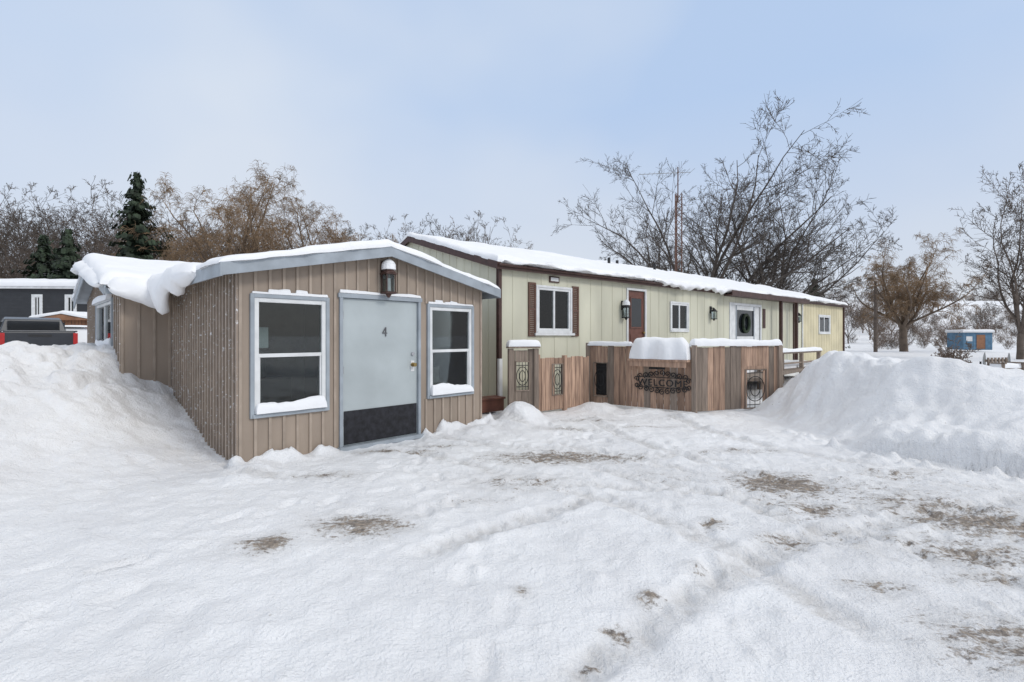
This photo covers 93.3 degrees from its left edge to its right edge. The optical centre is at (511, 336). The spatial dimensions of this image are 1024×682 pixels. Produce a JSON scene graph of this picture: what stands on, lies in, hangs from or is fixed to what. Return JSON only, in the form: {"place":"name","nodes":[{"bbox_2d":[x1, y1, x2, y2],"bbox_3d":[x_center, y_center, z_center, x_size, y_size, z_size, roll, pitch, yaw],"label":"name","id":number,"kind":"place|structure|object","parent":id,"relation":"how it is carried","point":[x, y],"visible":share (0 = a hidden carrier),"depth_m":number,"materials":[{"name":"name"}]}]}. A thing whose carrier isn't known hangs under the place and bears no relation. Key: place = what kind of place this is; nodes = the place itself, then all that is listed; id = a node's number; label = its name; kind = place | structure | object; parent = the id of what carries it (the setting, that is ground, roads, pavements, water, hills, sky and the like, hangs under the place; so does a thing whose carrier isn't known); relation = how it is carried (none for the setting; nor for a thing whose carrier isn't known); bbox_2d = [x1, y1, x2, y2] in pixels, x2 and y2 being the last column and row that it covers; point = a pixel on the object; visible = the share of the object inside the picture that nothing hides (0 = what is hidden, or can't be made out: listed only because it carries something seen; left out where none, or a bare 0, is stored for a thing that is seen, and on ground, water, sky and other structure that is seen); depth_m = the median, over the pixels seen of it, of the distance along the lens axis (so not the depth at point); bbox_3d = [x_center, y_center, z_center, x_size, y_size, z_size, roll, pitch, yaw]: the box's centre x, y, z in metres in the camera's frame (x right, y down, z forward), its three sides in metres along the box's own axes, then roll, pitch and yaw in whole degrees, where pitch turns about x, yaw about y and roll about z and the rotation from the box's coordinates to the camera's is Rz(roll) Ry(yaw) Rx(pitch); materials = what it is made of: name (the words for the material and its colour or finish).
{"place":"outdoors","nodes":[
{"label":"outdoors","id":0,"kind":"place"},
{"bbox_2d":[0,301,1023,681],"bbox_3d":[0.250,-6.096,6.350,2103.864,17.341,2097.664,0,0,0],"label":"snow ground","id":1,"kind":"structure","parent":0,"point":[854,513],"depth_m":3.58,"materials":[{"name":"white snow"}]},
{"bbox_2d":[11,234,61,278],"bbox_3d":[-38.554,-3.245,39.913,6.342,10.490,6.543,0,0,0],"label":"snowy evergreen tree","id":2,"kind":"object","parent":1,"relation":"on","point":[41,255],"visible":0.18,"depth_m":39.78,"materials":[{"name":"green plant"}]},
{"bbox_2d":[0,317,77,345],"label":"dark pickup truck","id":3,"kind":"object","parent":1,"relation":"on","point":[42,331],"visible":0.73,"depth_m":17.45,"materials":[{"name":"paint"}]},
{"bbox_2d":[0,278,86,321],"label":"charcoal mobile home","id":4,"kind":"object","parent":1,"relation":"on","point":[23,297],"visible":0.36,"depth_m":25.86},
{"bbox_2d":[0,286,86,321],"bbox_3d":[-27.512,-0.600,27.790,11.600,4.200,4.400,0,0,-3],"label":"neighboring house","id":5,"kind":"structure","parent":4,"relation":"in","point":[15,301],"depth_m":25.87,"materials":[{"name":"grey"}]},
{"bbox_2d":[51,248,61,261],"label":"snowy evergreen tree","id":6,"kind":"object","parent":1,"relation":"on","point":[54,250],"visible":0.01,"depth_m":42.81,"materials":[{"name":"green plant"}]},
{"bbox_2d":[29,310,86,327],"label":"orange wood shed","id":7,"kind":"structure","parent":1,"relation":"on","point":[71,318],"depth_m":20.82,"materials":[{"name":"orange wood"}]},
{"bbox_2d":[36,228,83,278],"bbox_3d":[-35.770,-3.369,39.607,6.892,10.738,7.044,0,0,0],"label":"snowy evergreen tree","id":8,"kind":"object","parent":1,"relation":"on","point":[69,255],"visible":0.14,"depth_m":38.50,"materials":[{"name":"green plant"}]},
{"bbox_2d":[65,325,86,343],"bbox_3d":[-19.435,0.388,20.549,4.510,1.723,1.784,0,0,25],"label":"white parked car","id":9,"kind":"object","parent":1,"relation":"on","point":[82,332],"visible":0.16,"depth_m":20.08,"materials":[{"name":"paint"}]},
{"bbox_2d":[65,171,173,278],"bbox_3d":[-30.505,-5.886,40.060,10.508,15.773,8.877,0,0,-23],"label":"spruce tree","id":10,"kind":"object","parent":1,"relation":"on","point":[136,211],"visible":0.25,"depth_m":39.52,"materials":[{"name":"green plant"}]},
{"bbox_2d":[111,160,346,262],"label":"willow tree","id":11,"kind":"object","parent":1,"relation":"on","point":[254,209],"visible":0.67,"depth_m":44.03,"materials":[{"name":"brown plant"}]},
{"bbox_2d":[0,177,533,278],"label":"distant bare trees","id":12,"kind":"object","parent":1,"relation":"on","point":[23,252],"visible":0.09,"depth_m":68.00,"materials":[{"name":"brown plant"}]},
{"bbox_2d":[70,239,500,461],"bbox_3d":[-4.879,0.000,9.269,8.296,3.040,5.086,0,0,44],"label":"taupe board and batten shed","id":13,"kind":"object","parent":1,"relation":"on","point":[348,346],"visible":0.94,"depth_m":6.84,"materials":[{"name":"beige wood"}]},
{"bbox_2d":[95,293,473,418],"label":"windows","id":14,"kind":"structure","parent":13,"relation":"in","point":[460,319],"depth_m":7.37,"materials":[{"name":"white plastic"}]},
{"bbox_2d":[337,293,423,450],"bbox_3d":[-1.845,0.472,6.850,0.180,2.095,1.325,0,0,44],"label":"door","id":15,"kind":"structure","parent":13,"relation":"in","point":[380,394],"depth_m":6.80,"materials":[{"name":"silver metal"}]},
{"bbox_2d":[257,187,397,252],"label":"willow tree","id":16,"kind":"object","parent":1,"relation":"on","point":[306,226],"visible":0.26,"depth_m":47.74,"materials":[{"name":"brown plant"}]},
{"bbox_2d":[482,395,505,412],"bbox_3d":[-0.471,1.315,9.394,0.620,0.270,0.350,0,0,-39],"label":"side step","id":17,"kind":"object","parent":1,"relation":"on","point":[492,403],"visible":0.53,"depth_m":9.31,"materials":[{"name":"brown wood"}]},
{"bbox_2d":[406,242,842,408],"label":"walls","id":18,"kind":"structure","parent":1,"relation":"on","point":[595,310],"depth_m":11.88,"materials":[{"name":"beige"}]},
{"bbox_2d":[528,282,578,335],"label":"shutters","id":19,"kind":"object","parent":18,"relation":"attached to","point":[531,307],"visible":1,"depth_m":10.42,"materials":[{"name":"brown wood"}]},
{"bbox_2d":[412,245,836,393],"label":"siding ribs","id":20,"kind":"object","parent":18,"relation":"attached to","point":[650,316],"visible":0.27,"depth_m":13.14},
{"bbox_2d":[400,236,848,395],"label":"roof and gutter","id":21,"kind":"structure","parent":18,"relation":"on","point":[498,266],"depth_m":10.47,"materials":[{"name":"metal"}]},
{"bbox_2d":[502,260,655,280],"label":"eave snow","id":22,"kind":"structure","parent":21,"relation":"on","point":[549,265],"depth_m":10.90,"materials":[{"name":"white snow"}]},
{"bbox_2d":[398,232,847,304],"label":"home roof snow","id":23,"kind":"structure","parent":21,"relation":"on","point":[493,252],"depth_m":13.22,"materials":[{"name":"white snow"}]},
{"bbox_2d":[654,278,747,294],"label":"eave snow","id":24,"kind":"structure","parent":21,"relation":"on","point":[688,286],"depth_m":14.06,"materials":[{"name":"white snow"}]},
{"bbox_2d":[607,257,809,359],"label":"porch posts and vents","id":25,"kind":"object","parent":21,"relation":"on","point":[760,296],"visible":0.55,"depth_m":17.80,"materials":[{"name":"brown wood"}]},
{"bbox_2d":[753,292,845,304],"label":"eave snow","id":26,"kind":"structure","parent":21,"relation":"on","point":[821,300],"depth_m":19.75,"materials":[{"name":"white snow"}]},
{"bbox_2d":[621,301,630,319],"bbox_3d":[2.898,-0.661,12.288,0.208,0.494,0.221,0,0,-39],"label":"wall lantern","id":27,"kind":"object","parent":18,"relation":"attached to","point":[624,310],"depth_m":12.27,"materials":[{"name":"black metal"}]},
{"bbox_2d":[622,300,629,304],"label":"snow","id":28,"kind":"structure","parent":27,"relation":"on","point":[625,302],"depth_m":12.21,"materials":[{"name":"white snow"}]},
{"bbox_2d":[626,288,646,342],"bbox_3d":[3.271,-0.190,12.755,0.850,2.140,0.100,0,0,-39],"label":"brown door","id":29,"kind":"structure","parent":18,"relation":"attached to","point":[636,323],"depth_m":12.76,"materials":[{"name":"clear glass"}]},
{"bbox_2d":[549,276,794,359],"bbox_3d":[6.081,-0.170,15.030,13.600,2.340,0.046,0,0,-40],"label":"wall vent and boxes","id":30,"kind":"object","parent":18,"relation":"attached to","point":[553,279],"visible":0.86,"depth_m":17.62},
{"bbox_2d":[534,285,830,335],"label":"windows","id":31,"kind":"structure","parent":18,"relation":"attached to","point":[553,310],"depth_m":11.00,"materials":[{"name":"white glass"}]},
{"bbox_2d":[710,306,717,320],"bbox_3d":[6.299,-0.714,15.095,0.192,0.456,0.213,0,0,-39],"label":"wall lantern","id":32,"kind":"object","parent":18,"relation":"attached to","point":[712,310],"depth_m":15.07,"materials":[{"name":"black metal"}]},
{"bbox_2d":[729,302,761,346],"bbox_3d":[8.077,-0.090,16.695,2.360,2.080,0.129,0,0,-39],"label":"white entry door","id":33,"kind":"structure","parent":18,"relation":"attached to","point":[744,321],"depth_m":16.66,"materials":[{"name":"clear glass"}]},
{"bbox_2d":[506,337,782,412],"bbox_3d":[3.145,0.754,10.006,6.752,1.491,1.828,0,0,-9],"label":"wooden porch fence","id":34,"kind":"object","parent":1,"relation":"on","point":[717,376],"visible":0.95,"depth_m":9.61,"materials":[{"name":"brown wood"}]},
{"bbox_2d":[634,367,690,394],"bbox_3d":[2.985,0.835,9.620,1.176,0.650,0.022,0,0,37],"label":"welcome sign","id":35,"kind":"object","parent":34,"relation":"attached to","point":[662,369],"visible":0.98,"depth_m":9.62,"materials":[{"name":"black metal"}]},
{"bbox_2d":[638,167,694,272],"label":"antenna tower","id":36,"kind":"structure","parent":1,"relation":"on","point":[677,196],"depth_m":29.96,"materials":[{"name":"metal"}]},
{"bbox_2d":[551,91,868,293],"bbox_3d":[15.196,-7.078,38.102,21.261,18.304,20.764,0,0,39],"label":"bare maple tree","id":37,"kind":"object","parent":1,"relation":"on","point":[714,271],"visible":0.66,"depth_m":34.29,"materials":[{"name":"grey plant"}]},
{"bbox_2d":[625,351,820,389],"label":"porch deck","id":38,"kind":"structure","parent":1,"relation":"on","point":[801,367],"depth_m":14.53,"materials":[{"name":"brown wood"}]},
{"bbox_2d":[663,359,810,374],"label":"deck snow","id":39,"kind":"structure","parent":38,"relation":"on","point":[787,366],"depth_m":15.35,"materials":[{"name":"white snow"}]},
{"bbox_2d":[783,347,821,352],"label":"rail snow","id":40,"kind":"structure","parent":38,"relation":"on","point":[804,349],"depth_m":15.35,"materials":[{"name":"white snow"}]},
{"bbox_2d":[666,139,901,323],"bbox_3d":[20.740,-6.492,39.267,17.157,17.149,16.046,0,0,21],"label":"bare maple tree","id":41,"kind":"object","parent":1,"relation":"on","point":[784,271],"visible":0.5,"depth_m":35.73,"materials":[{"name":"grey plant"}]},
{"bbox_2d":[808,278,850,347],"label":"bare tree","id":42,"kind":"object","parent":1,"relation":"on","point":[814,288],"visible":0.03,"depth_m":59.77,"materials":[{"name":"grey plant"}]},
{"bbox_2d":[871,281,880,351],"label":"utility pole","id":43,"kind":"object","parent":1,"relation":"on","point":[875,344],"visible":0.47,"depth_m":43.90,"materials":[{"name":"brown wood"}]},
{"bbox_2d":[792,282,1021,343],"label":"distant hillside trees","id":44,"kind":"object","parent":1,"relation":"on","point":[980,315],"visible":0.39,"depth_m":81.04,"materials":[{"name":"brown plant"}]},
{"bbox_2d":[801,287,1023,349],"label":"distant brush","id":45,"kind":"object","parent":1,"relation":"on","point":[895,342],"visible":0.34,"depth_m":79.40,"materials":[{"name":"brown plant"}]},
{"bbox_2d":[840,227,991,351],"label":"willow tree","id":46,"kind":"object","parent":1,"relation":"on","point":[907,302],"visible":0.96,"depth_m":44.03,"materials":[{"name":"brown plant"}]},
{"bbox_2d":[931,332,980,362],"bbox_3d":[12.302,0.834,13.680,1.237,1.927,1.120,0,0,0],"label":"bare shrub","id":47,"kind":"object","parent":1,"relation":"on","point":[942,354],"visible":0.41,"depth_m":13.64,"materials":[{"name":"brown plant"}]},
{"bbox_2d":[945,329,994,349],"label":"blue garden shed","id":48,"kind":"structure","parent":1,"relation":"on","point":[980,338],"depth_m":44.87,"materials":[{"name":"paint"}]},
{"bbox_2d":[979,352,985,364],"bbox_3d":[15.035,1.077,15.372,0.449,1.145,0.398,0,0,-10],"label":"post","id":49,"kind":"object","parent":1,"relation":"on","point":[984,358],"visible":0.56,"depth_m":15.31,"materials":[{"name":"grey wood"}]},
{"bbox_2d":[942,161,1023,358],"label":"bare birch tree","id":50,"kind":"object","parent":1,"relation":"on","point":[1016,315],"visible":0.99,"depth_m":29.85,"materials":[{"name":"brown plant"}]},
{"bbox_2d":[985,357,1023,369],"bbox_3d":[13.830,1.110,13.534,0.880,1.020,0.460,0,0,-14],"label":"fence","id":51,"kind":"object","parent":1,"relation":"on","point":[998,362],"visible":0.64,"depth_m":13.48,"materials":[{"name":"wood"}]},
{"bbox_2d":[0,0,1023,301],"label":"sky","id":52,"kind":"structure","parent":0,"point":[381,110],"materials":[{"name":"blue"}]}
]}

